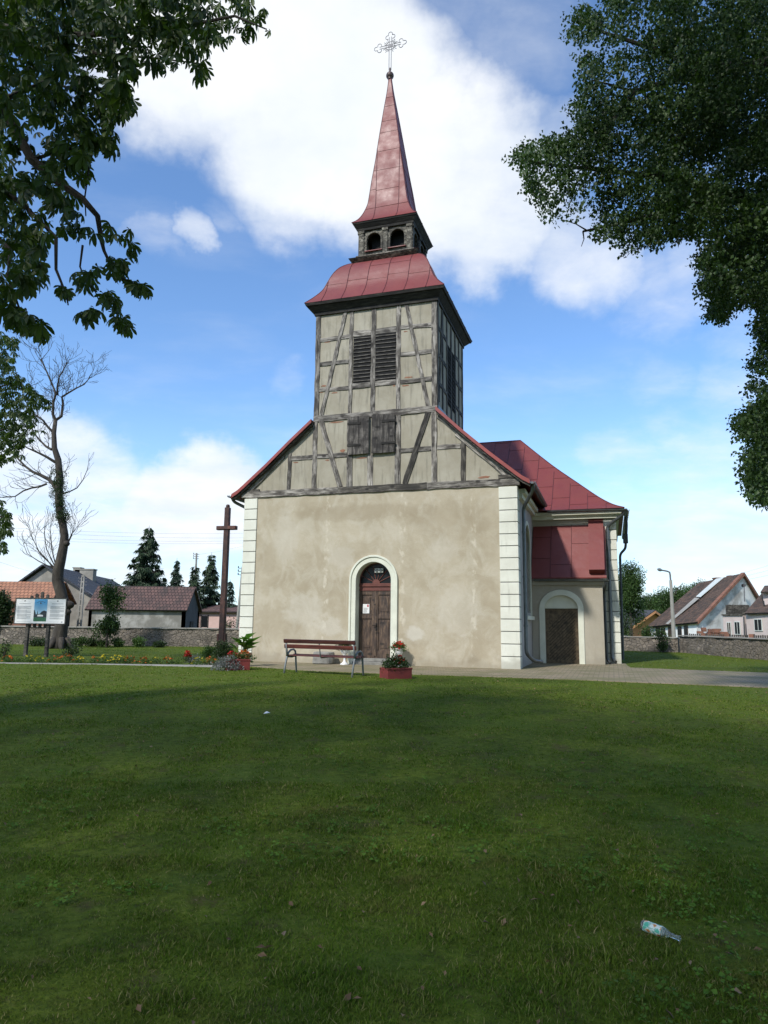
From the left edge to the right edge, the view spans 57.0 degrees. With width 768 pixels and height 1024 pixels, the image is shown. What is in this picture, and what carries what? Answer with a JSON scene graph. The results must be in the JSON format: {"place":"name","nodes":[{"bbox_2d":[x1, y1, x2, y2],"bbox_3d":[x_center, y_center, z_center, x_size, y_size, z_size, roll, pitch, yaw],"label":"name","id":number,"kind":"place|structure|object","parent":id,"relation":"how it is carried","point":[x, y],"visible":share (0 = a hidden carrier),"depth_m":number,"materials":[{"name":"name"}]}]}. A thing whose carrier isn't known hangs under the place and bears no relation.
{"place":"outdoors","nodes":[
{"label":"outdoors","id":0,"kind":"place"},
{"bbox_2d":[0,662,250,666],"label":"path","id":1,"kind":"structure","parent":0,"point":[198,665],"depth_m":19.77,"materials":[{"name":"concrete"}]},
{"bbox_2d":[191,657,205,664],"bbox_3d":[-5.219,4.241,19.896,0.446,0.335,0.467,6,-11,-32],"label":"marigold","id":2,"kind":"object","parent":1,"relation":"on","point":[197,662],"visible":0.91,"depth_m":19.91,"materials":[{"name":"green plant"}]},
{"bbox_2d":[203,656,214,664],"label":"marigold","id":3,"kind":"object","parent":1,"relation":"on","point":[208,661],"visible":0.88,"depth_m":20.00,"materials":[{"name":"green plant"}]},
{"bbox_2d":[229,632,260,658],"bbox_3d":[-3.828,3.824,19.701,0.813,0.916,0.900,-4,-10,27],"label":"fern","id":4,"kind":"object","parent":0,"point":[247,643],"visible":0.59,"depth_m":19.67,"materials":[{"name":"plant"}]},
{"bbox_2d":[312,651,334,663],"bbox_3d":[-1.802,4.345,21.045,0.629,0.360,0.375,-2,-9,18],"label":"stone block","id":5,"kind":"object","parent":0,"point":[319,660],"depth_m":20.89,"materials":[{"name":"white stone"}]},
{"bbox_2d":[0,629,767,1023],"bbox_3d":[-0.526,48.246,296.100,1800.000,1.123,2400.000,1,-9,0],"label":"ground","id":6,"kind":"structure","parent":0,"point":[66,933],"depth_m":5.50,"materials":[{"name":"green plant"}]},
{"bbox_2d":[0,638,11,659],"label":"rose bush","id":7,"kind":"object","parent":6,"relation":"on","point":[3,653],"visible":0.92,"depth_m":21.59,"materials":[{"name":"green plant"}]},
{"bbox_2d":[0,588,14,627],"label":"evergreen bush","id":8,"kind":"object","parent":6,"relation":"on","point":[6,607],"visible":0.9,"depth_m":35.43,"materials":[{"name":"green plant"}]},
{"bbox_2d":[1,655,13,661],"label":"marigold","id":9,"kind":"object","parent":6,"relation":"on","point":[8,659],"visible":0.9,"depth_m":20.43,"materials":[{"name":"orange plant"}]},
{"bbox_2d":[13,656,21,662],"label":"marigold","id":10,"kind":"object","parent":6,"relation":"on","point":[17,658],"visible":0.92,"depth_m":20.37,"materials":[{"name":"green plant"}]},
{"bbox_2d":[0,331,52,555],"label":"chestnut tree","id":11,"kind":"object","parent":6,"relation":"on","point":[19,441],"visible":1,"depth_m":19.79,"materials":[{"name":"green plant"}]},
{"bbox_2d":[20,655,35,662],"bbox_3d":[-10.253,4.275,20.409,0.422,0.322,0.396,1,-9,0],"label":"marigold","id":12,"kind":"object","parent":6,"relation":"on","point":[27,659],"visible":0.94,"depth_m":20.38,"materials":[{"name":"green plant"}]},
{"bbox_2d":[23,636,44,645],"bbox_3d":[-16.139,6.028,32.775,1.102,0.546,1.205,1,-9,0],"label":"shrub","id":13,"kind":"object","parent":6,"relation":"on","point":[37,642],"visible":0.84,"depth_m":32.62,"materials":[{"name":"green plant"}]},
{"bbox_2d":[0,581,76,626],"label":"brick house","id":14,"kind":"structure","parent":6,"relation":"on","point":[16,589],"depth_m":45.11,"materials":[{"name":"orange tile"}]},
{"bbox_2d":[13,591,67,656],"bbox_3d":[-11.583,3.818,23.817,1.920,2.270,0.155,-1,-9,10],"label":"information board","id":15,"kind":"object","parent":6,"relation":"on","point":[47,611],"visible":0.98,"depth_m":23.82,"materials":[{"name":"paper"}]},
{"bbox_2d":[35,656,46,662],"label":"marigold","id":16,"kind":"object","parent":6,"relation":"on","point":[39,660],"visible":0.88,"depth_m":20.32,"materials":[{"name":"green plant"}]},
{"bbox_2d":[46,655,60,662],"bbox_3d":[-9.496,4.270,20.315,0.425,0.299,0.432,4,-10,-21],"label":"marigold","id":17,"kind":"object","parent":6,"relation":"on","point":[50,660],"visible":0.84,"depth_m":20.28,"materials":[{"name":"green plant"}]},
{"bbox_2d":[0,331,110,648],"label":"bare tree","id":18,"kind":"object","parent":6,"relation":"on","point":[59,639],"visible":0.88,"depth_m":31.37,"materials":[{"name":"brown plant"}]},
{"bbox_2d":[55,653,74,662],"bbox_3d":[-9.130,4.244,20.287,0.612,0.371,0.542,1,-9,0],"label":"marigold","id":19,"kind":"object","parent":6,"relation":"on","point":[59,660],"visible":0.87,"depth_m":20.27,"materials":[{"name":"green plant"}]},
{"bbox_2d":[18,564,120,626],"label":"house","id":20,"kind":"structure","parent":6,"relation":"on","point":[43,573],"depth_m":49.87,"materials":[{"name":"tile"}]},
{"bbox_2d":[61,639,83,657],"bbox_3d":[-9.744,4.303,22.089,0.599,0.693,0.580,1,-9,0],"label":"rose bush","id":21,"kind":"object","parent":6,"relation":"on","point":[72,652],"visible":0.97,"depth_m":22.04,"materials":[{"name":"green plant"}]},
{"bbox_2d":[70,636,87,646],"bbox_3d":[-14.115,6.026,32.807,0.955,0.676,0.730,6,-10,-31],"label":"shrub","id":22,"kind":"object","parent":6,"relation":"on","point":[81,641],"visible":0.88,"depth_m":32.70,"materials":[{"name":"green plant"}]},
{"bbox_2d":[76,575,86,626],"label":"utility pole","id":23,"kind":"object","parent":6,"relation":"on","point":[82,578],"visible":0.75,"depth_m":48.59,"materials":[{"name":"concrete"}]},
{"bbox_2d":[75,655,87,662],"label":"marigold","id":24,"kind":"object","parent":6,"relation":"on","point":[78,660],"visible":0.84,"depth_m":20.23,"materials":[{"name":"green plant"}]},
{"bbox_2d":[84,636,97,646],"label":"shrub","id":25,"kind":"object","parent":6,"relation":"on","point":[91,642],"visible":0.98,"depth_m":32.71,"materials":[{"name":"green plant"}]},
{"bbox_2d":[88,655,101,663],"bbox_3d":[-8.287,4.255,20.232,0.430,0.316,0.352,1,-9,0],"label":"marigold","id":26,"kind":"object","parent":6,"relation":"on","point":[92,661],"visible":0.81,"depth_m":20.21,"materials":[{"name":"green plant"}]},
{"bbox_2d":[96,638,110,646],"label":"shrub","id":27,"kind":"object","parent":6,"relation":"on","point":[101,643],"visible":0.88,"depth_m":32.68,"materials":[{"name":"green plant"}]},
{"bbox_2d":[96,654,114,663],"bbox_3d":[-7.972,4.245,20.216,0.492,0.355,0.502,1,-9,0],"label":"marigold","id":28,"kind":"object","parent":6,"relation":"on","point":[104,660],"visible":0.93,"depth_m":20.16,"materials":[{"name":"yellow plant"}]},
{"bbox_2d":[87,579,129,646],"bbox_3d":[-12.755,4.726,32.880,1.730,3.262,1.434,-7,-12,41],"label":"young tree","id":29,"kind":"object","parent":6,"relation":"on","point":[110,601],"visible":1,"depth_m":32.71,"materials":[{"name":"green plant"}]},
{"bbox_2d":[109,637,125,646],"bbox_3d":[-12.396,6.082,32.802,0.749,0.585,0.810,6,-10,-30],"label":"shrub","id":30,"kind":"object","parent":6,"relation":"on","point":[118,642],"visible":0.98,"depth_m":32.71,"materials":[{"name":"green plant"}]},
{"bbox_2d":[109,654,127,663],"bbox_3d":[-7.547,4.242,20.207,0.579,0.351,0.508,1,-9,0],"label":"marigold","id":31,"kind":"object","parent":6,"relation":"on","point":[117,660],"visible":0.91,"depth_m":20.15,"materials":[{"name":"green plant"}]},
{"bbox_2d":[0,625,238,646],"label":"stone wall","id":32,"kind":"structure","parent":6,"relation":"on","point":[193,637],"depth_m":34.56,"materials":[{"name":"stone"}]},
{"bbox_2d":[122,656,136,663],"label":"marigold","id":33,"kind":"object","parent":6,"relation":"on","point":[131,660],"visible":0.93,"depth_m":20.12,"materials":[{"name":"green plant"}]},
{"bbox_2d":[0,0,270,346],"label":"chestnut tree","id":34,"kind":"object","parent":6,"relation":"on","point":[21,33],"visible":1,"depth_m":7.12,"materials":[{"name":"green plant"}]},
{"bbox_2d":[132,635,146,646],"bbox_3d":[-11.364,6.040,32.870,0.695,0.649,0.929,1,-9,0],"label":"shrub","id":35,"kind":"object","parent":6,"relation":"on","point":[138,640],"visible":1,"depth_m":32.72,"materials":[{"name":"green plant"}]},
{"bbox_2d":[85,586,201,628],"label":"barn","id":36,"kind":"structure","parent":6,"relation":"on","point":[163,606],"depth_m":44.95,"materials":[{"name":"brown tile"}]},
{"bbox_2d":[136,656,150,663],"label":"marigold","id":37,"kind":"object","parent":6,"relation":"on","point":[144,661],"visible":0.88,"depth_m":20.14,"materials":[{"name":"green plant"}]},
{"bbox_2d":[121,528,169,586],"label":"spruce","id":38,"kind":"object","parent":6,"relation":"on","point":[145,573],"visible":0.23,"depth_m":59.64,"materials":[{"name":"green plant"}]},
{"bbox_2d":[148,656,162,663],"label":"marigold","id":39,"kind":"object","parent":6,"relation":"on","point":[156,660],"visible":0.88,"depth_m":20.13,"materials":[{"name":"green plant"}]},
{"bbox_2d":[152,640,166,647],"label":"shrub","id":40,"kind":"object","parent":6,"relation":"on","point":[159,644],"visible":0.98,"depth_m":32.67,"materials":[{"name":"green plant"}]},
{"bbox_2d":[162,655,175,664],"bbox_3d":[-6.119,4.263,20.095,0.491,0.362,0.394,-7,-12,40],"label":"marigold","id":41,"kind":"object","parent":6,"relation":"on","point":[168,661],"visible":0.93,"depth_m":20.09,"materials":[{"name":"green plant"}]},
{"bbox_2d":[168,560,183,586],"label":"spruce","id":42,"kind":"object","parent":6,"relation":"on","point":[175,581],"visible":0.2,"depth_m":63.63,"materials":[{"name":"green plant"}]},
{"bbox_2d":[174,658,182,664],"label":"marigold","id":43,"kind":"object","parent":6,"relation":"on","point":[177,662],"visible":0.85,"depth_m":20.06,"materials":[{"name":"green plant"}]},
{"bbox_2d":[181,650,191,663],"bbox_3d":[-5.639,4.209,20.279,0.330,0.499,0.348,1,-9,0],"label":"celosia","id":44,"kind":"object","parent":6,"relation":"on","point":[187,654],"visible":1,"depth_m":20.27,"materials":[{"name":"red plant"}]},
{"bbox_2d":[187,653,199,662],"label":"silver plant","id":45,"kind":"object","parent":6,"relation":"on","point":[194,656],"visible":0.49,"depth_m":21.13,"materials":[{"name":"green plant"}]},
{"bbox_2d":[193,553,198,575],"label":"utility pole","id":46,"kind":"object","parent":6,"relation":"on","point":[196,558],"visible":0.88,"depth_m":70.02,"materials":[{"name":"concrete"}]},
{"bbox_2d":[187,567,206,627],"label":"spruce","id":47,"kind":"object","parent":6,"relation":"on","point":[193,580],"visible":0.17,"depth_m":57.69,"materials":[{"name":"green plant"}]},
{"bbox_2d":[200,645,214,657],"bbox_3d":[-5.874,4.711,23.725,0.602,0.486,0.573,1,-9,0],"label":"shrub","id":48,"kind":"object","parent":6,"relation":"on","point":[208,651],"visible":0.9,"depth_m":23.64,"materials":[{"name":"green plant"}]},
{"bbox_2d":[200,554,219,607],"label":"spruce","id":49,"kind":"object","parent":6,"relation":"on","point":[209,581],"visible":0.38,"depth_m":59.45,"materials":[{"name":"green plant"}]},
{"bbox_2d":[199,605,240,629],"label":"shed","id":50,"kind":"structure","parent":6,"relation":"on","point":[209,617],"depth_m":55.95,"materials":[{"name":"pink paint"}]},
{"bbox_2d":[201,616,207,626],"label":"window","id":51,"kind":"structure","parent":50,"relation":"in","point":[204,618],"depth_m":56.12,"materials":[{"name":"black glass"}]},
{"bbox_2d":[210,639,234,659],"bbox_3d":[-5.236,4.473,22.860,0.775,0.704,0.806,3,-9,-17],"label":"shrub","id":52,"kind":"object","parent":6,"relation":"on","point":[222,650],"visible":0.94,"depth_m":22.75,"materials":[{"name":"green plant"}]},
{"bbox_2d":[216,504,237,647],"bbox_3d":[-5.960,2.539,26.403,0.800,5.719,0.225,-1,-9,13],"label":"wooden cross","id":53,"kind":"object","parent":6,"relation":"on","point":[226,528],"visible":0.82,"depth_m":26.38,"materials":[{"name":"brown wood"}]},
{"bbox_2d":[226,616,237,629],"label":"bush","id":54,"kind":"object","parent":6,"relation":"on","point":[228,625],"visible":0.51,"depth_m":39.41,"materials":[{"name":"green plant"}]},
{"bbox_2d":[227,579,237,607],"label":"spruce","id":55,"kind":"object","parent":6,"relation":"on","point":[230,601],"visible":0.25,"depth_m":57.54,"materials":[{"name":"green plant"}]},
{"bbox_2d":[210,649,256,670],"bbox_3d":[-3.885,3.841,18.241,0.751,0.586,1.255,-8,-12,42],"label":"flower trough","id":56,"kind":"object","parent":6,"relation":"on","point":[229,662],"visible":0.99,"depth_m":18.15,"materials":[{"name":"plant"}]},
{"bbox_2d":[235,566,241,629],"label":"utility pole","id":57,"kind":"object","parent":6,"relation":"on","point":[238,613],"visible":0.62,"depth_m":46.54,"materials":[{"name":"concrete"}]},
{"bbox_2d":[283,639,365,677],"bbox_3d":[-1.458,3.527,17.038,2.048,0.898,0.587,-4,-10,28],"label":"park bench","id":58,"kind":"object","parent":6,"relation":"on","point":[329,647],"visible":0.95,"depth_m":16.90,"materials":[{"name":"wood"}]},
{"bbox_2d":[0,743,767,1023],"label":"clover","id":59,"kind":"object","parent":6,"relation":"on","point":[705,991],"visible":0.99,"depth_m":4.61,"materials":[{"name":"green plant"}]},
{"bbox_2d":[4,676,766,1023],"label":"dead leaves","id":60,"kind":"object","parent":6,"relation":"on","point":[348,996],"visible":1,"depth_m":3.67,"materials":[{"name":"brown plant"}]},
{"bbox_2d":[379,653,412,678],"bbox_3d":[0.255,3.506,16.076,0.734,0.592,0.565,5,-10,-26],"label":"flower trough","id":61,"kind":"object","parent":6,"relation":"on","point":[392,668],"visible":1,"depth_m":15.94,"materials":[{"name":"plastic"}]},
{"bbox_2d":[227,32,629,668],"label":"church","id":62,"kind":"structure","parent":6,"relation":"on","point":[385,498],"depth_m":22.16,"materials":[{"name":"paint"}]},
{"bbox_2d":[358,563,390,658],"bbox_3d":[-0.238,2.971,21.425,1.110,2.865,0.176,-2,-9,18],"label":"door","id":63,"kind":"structure","parent":62,"relation":"in","point":[375,580],"depth_m":21.43,"materials":[{"name":"brown wood"}]},
{"bbox_2d":[526,521,534,619],"bbox_3d":[4.487,1.837,22.398,0.310,3.130,1.840,-2,-9,18],"label":"window","id":64,"kind":"structure","parent":62,"relation":"in","point":[531,617],"depth_m":23.00,"materials":[{"name":"grey glass"}]},
{"bbox_2d":[619,607,633,635],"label":"tree","id":65,"kind":"object","parent":6,"relation":"on","point":[626,621],"visible":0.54,"depth_m":55.14,"materials":[{"name":"green plant"}]},
{"bbox_2d":[618,558,647,635],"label":"deciduous tree","id":66,"kind":"object","parent":6,"relation":"on","point":[632,579],"visible":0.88,"depth_m":67.10,"materials":[{"name":"green plant"}]},
{"bbox_2d":[501,0,767,511],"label":"lime tree","id":67,"kind":"object","parent":6,"relation":"on","point":[715,105],"visible":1,"depth_m":10.63,"materials":[{"name":"green plant"}]},
{"bbox_2d":[620,610,660,636],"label":"ochre house","id":68,"kind":"structure","parent":6,"relation":"on","point":[651,616],"depth_m":81.18,"materials":[{"name":"tile"}]},
{"bbox_2d":[636,593,658,609],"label":"deciduous tree","id":69,"kind":"object","parent":6,"relation":"on","point":[648,602],"visible":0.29,"depth_m":94.55,"materials":[{"name":"green plant"}]},
{"bbox_2d":[638,625,657,637],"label":"garden bush","id":70,"kind":"object","parent":6,"relation":"on","point":[645,632],"visible":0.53,"depth_m":61.02,"materials":[{"name":"green plant"}]},
{"bbox_2d":[624,636,679,651],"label":"stone wall","id":71,"kind":"structure","parent":6,"relation":"on","point":[637,643],"depth_m":34.52,"materials":[{"name":"stone"}]},
{"bbox_2d":[640,920,680,940],"bbox_3d":[1.396,2.118,3.568,0.055,0.054,0.196,9,-10,-43],"label":"bottle","id":72,"kind":"object","parent":6,"relation":"on","point":[654,928],"visible":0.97,"depth_m":3.56,"materials":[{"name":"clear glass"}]},
{"bbox_2d":[654,628,669,652],"bbox_3d":[13.211,6.132,33.504,0.817,1.239,0.848,-3,-9,19],"label":"young tree","id":73,"kind":"object","parent":6,"relation":"on","point":[663,644],"visible":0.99,"depth_m":33.44,"materials":[{"name":"green plant"}]},
{"bbox_2d":[657,568,675,636],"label":"street lamp","id":74,"kind":"object","parent":6,"relation":"on","point":[673,629],"visible":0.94,"depth_m":42.59,"materials":[{"name":"concrete"}]},
{"bbox_2d":[651,583,690,613],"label":"deciduous tree","id":75,"kind":"object","parent":6,"relation":"on","point":[662,601],"visible":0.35,"depth_m":90.97,"materials":[{"name":"green plant"}]},
{"bbox_2d":[681,577,702,593],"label":"deciduous tree","id":76,"kind":"object","parent":6,"relation":"on","point":[692,584],"visible":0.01,"depth_m":109.20,"materials":[{"name":"green plant"}]},
{"bbox_2d":[648,572,758,638],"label":"farmhouse","id":77,"kind":"object","parent":6,"relation":"on","point":[705,604],"visible":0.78,"depth_m":57.56,"materials":[{"name":"tile"}]},
{"bbox_2d":[668,627,671,636],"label":"door","id":78,"kind":"structure","parent":77,"relation":"in","point":[669,628],"depth_m":59.15,"materials":[{"name":"brown wood"}]},
{"bbox_2d":[677,626,681,636],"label":"window","id":79,"kind":"structure","parent":77,"relation":"in","point":[679,629],"depth_m":57.78,"materials":[{"name":"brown wood"}]},
{"bbox_2d":[684,626,687,636],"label":"window","id":80,"kind":"structure","parent":77,"relation":"in","point":[685,627],"depth_m":56.87,"materials":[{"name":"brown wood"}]},
{"bbox_2d":[697,627,727,635],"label":"rubble heap","id":81,"kind":"object","parent":6,"relation":"on","point":[713,631],"visible":0.45,"depth_m":49.10,"materials":[{"name":"brick"}]},
{"bbox_2d":[678,635,767,659],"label":"stone wall","id":82,"kind":"structure","parent":6,"relation":"on","point":[747,648],"depth_m":29.50,"materials":[{"name":"stone"}]},
{"bbox_2d":[689,633,767,638],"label":"picket fence","id":83,"kind":"object","parent":6,"relation":"on","point":[729,635],"visible":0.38,"depth_m":41.44,"materials":[{"name":"wood"}]},
{"bbox_2d":[721,585,767,637],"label":"house","id":84,"kind":"structure","parent":6,"relation":"on","point":[753,619],"depth_m":49.47,"materials":[{"name":"paint"}]},
{"bbox_2d":[726,622,731,634],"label":"door","id":85,"kind":"structure","parent":84,"relation":"in","point":[729,628],"depth_m":50.72,"materials":[{"name":"white plastic"}]},
{"bbox_2d":[734,621,740,634],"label":"window","id":86,"kind":"structure","parent":84,"relation":"in","point":[737,626],"depth_m":50.02,"materials":[{"name":"white plastic"}]},
{"bbox_2d":[754,619,762,630],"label":"window","id":87,"kind":"structure","parent":84,"relation":"in","point":[758,625],"depth_m":48.26,"materials":[{"name":"white plastic"}]},
{"bbox_2d":[0,0,767,609],"label":"sky","id":88,"kind":"structure","parent":0,"point":[241,193],"materials":[{"name":"blue"}]},
{"bbox_2d":[218,661,767,687],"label":"path","id":89,"kind":"structure","parent":0,"point":[611,672],"depth_m":18.26,"materials":[{"name":"grey concrete"}]},
{"bbox_2d":[336,644,351,664],"bbox_3d":[-1.175,4.130,20.788,0.543,0.715,0.550,1,-9,0],"label":"flower vase","id":90,"kind":"object","parent":89,"relation":"on","point":[344,652],"visible":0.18,"depth_m":20.71,"materials":[{"name":"white ceramic"}]},
{"bbox_2d":[389,641,408,662],"bbox_3d":[0.427,4.074,20.364,0.551,0.727,0.511,6,-11,-33],"label":"flower vase","id":91,"kind":"object","parent":89,"relation":"on","point":[398,647],"visible":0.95,"depth_m":20.28,"materials":[{"name":"white ceramic"}]}
]}

